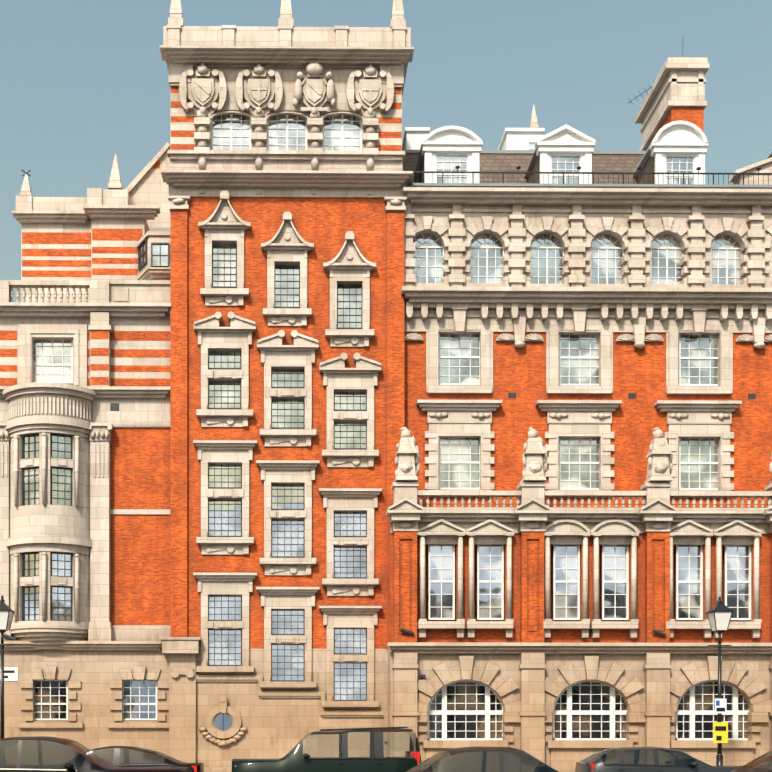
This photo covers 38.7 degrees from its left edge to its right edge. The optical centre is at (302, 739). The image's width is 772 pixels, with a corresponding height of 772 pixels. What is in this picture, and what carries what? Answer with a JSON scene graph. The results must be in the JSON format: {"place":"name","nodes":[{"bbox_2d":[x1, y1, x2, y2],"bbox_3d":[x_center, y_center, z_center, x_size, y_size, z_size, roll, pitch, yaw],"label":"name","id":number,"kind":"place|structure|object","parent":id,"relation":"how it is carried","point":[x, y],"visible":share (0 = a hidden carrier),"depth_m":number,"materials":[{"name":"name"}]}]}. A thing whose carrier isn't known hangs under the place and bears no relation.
{"place":"outdoors","nodes":[
{"label":"outdoors","id":0,"kind":"place"},
{"bbox_2d":[0,595,14,739],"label":"lamp","id":1,"kind":"object","parent":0,"point":[7,612],"visible":0.85,"depth_m":29.91,"materials":[{"name":"black metal"}]},
{"bbox_2d":[0,0,771,771],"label":"building","id":2,"kind":"structure","parent":0,"point":[330,398],"depth_m":33.90,"materials":[{"name":"brick"}]},
{"bbox_2d":[0,0,771,301],"label":"sky","id":3,"kind":"structure","parent":0,"point":[84,83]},
{"bbox_2d":[706,596,733,765],"bbox_3d":[11.504,-1.225,30.150,0.640,5.494,0.552,0,0,-1],"label":"lamp","id":4,"kind":"object","parent":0,"point":[719,614],"visible":0.98,"depth_m":30.07,"materials":[{"name":"black metal"}]},
{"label":"road","id":5,"kind":"structure","parent":0,"visible":0},
{"bbox_2d":[0,736,191,771],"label":"car","id":6,"kind":"object","parent":5,"relation":"on","point":[38,754],"visible":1,"depth_m":19.54,"materials":[{"name":"black paint"}]},
{"bbox_2d":[91,746,203,771],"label":"car","id":7,"kind":"object","parent":5,"relation":"on","point":[125,756],"visible":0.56,"depth_m":27.64,"materials":[{"name":"black paint"}]},
{"bbox_2d":[232,727,421,771],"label":"car","id":8,"kind":"object","parent":5,"relation":"on","point":[294,759],"visible":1,"depth_m":27.62,"materials":[{"name":"black paint"}]},
{"bbox_2d":[406,746,558,771],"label":"car","id":9,"kind":"object","parent":5,"relation":"on","point":[485,759],"visible":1,"depth_m":17.13,"materials":[{"name":"black paint"}]},
{"bbox_2d":[575,747,740,771],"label":"hatchback car","id":10,"kind":"object","parent":5,"relation":"on","point":[640,759],"visible":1,"depth_m":27.73,"materials":[{"name":"grey paint"}]},
{"bbox_2d":[731,751,771,771],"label":"car","id":11,"kind":"object","parent":5,"relation":"on","point":[762,763],"visible":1,"depth_m":18.05,"materials":[{"name":"black paint"}]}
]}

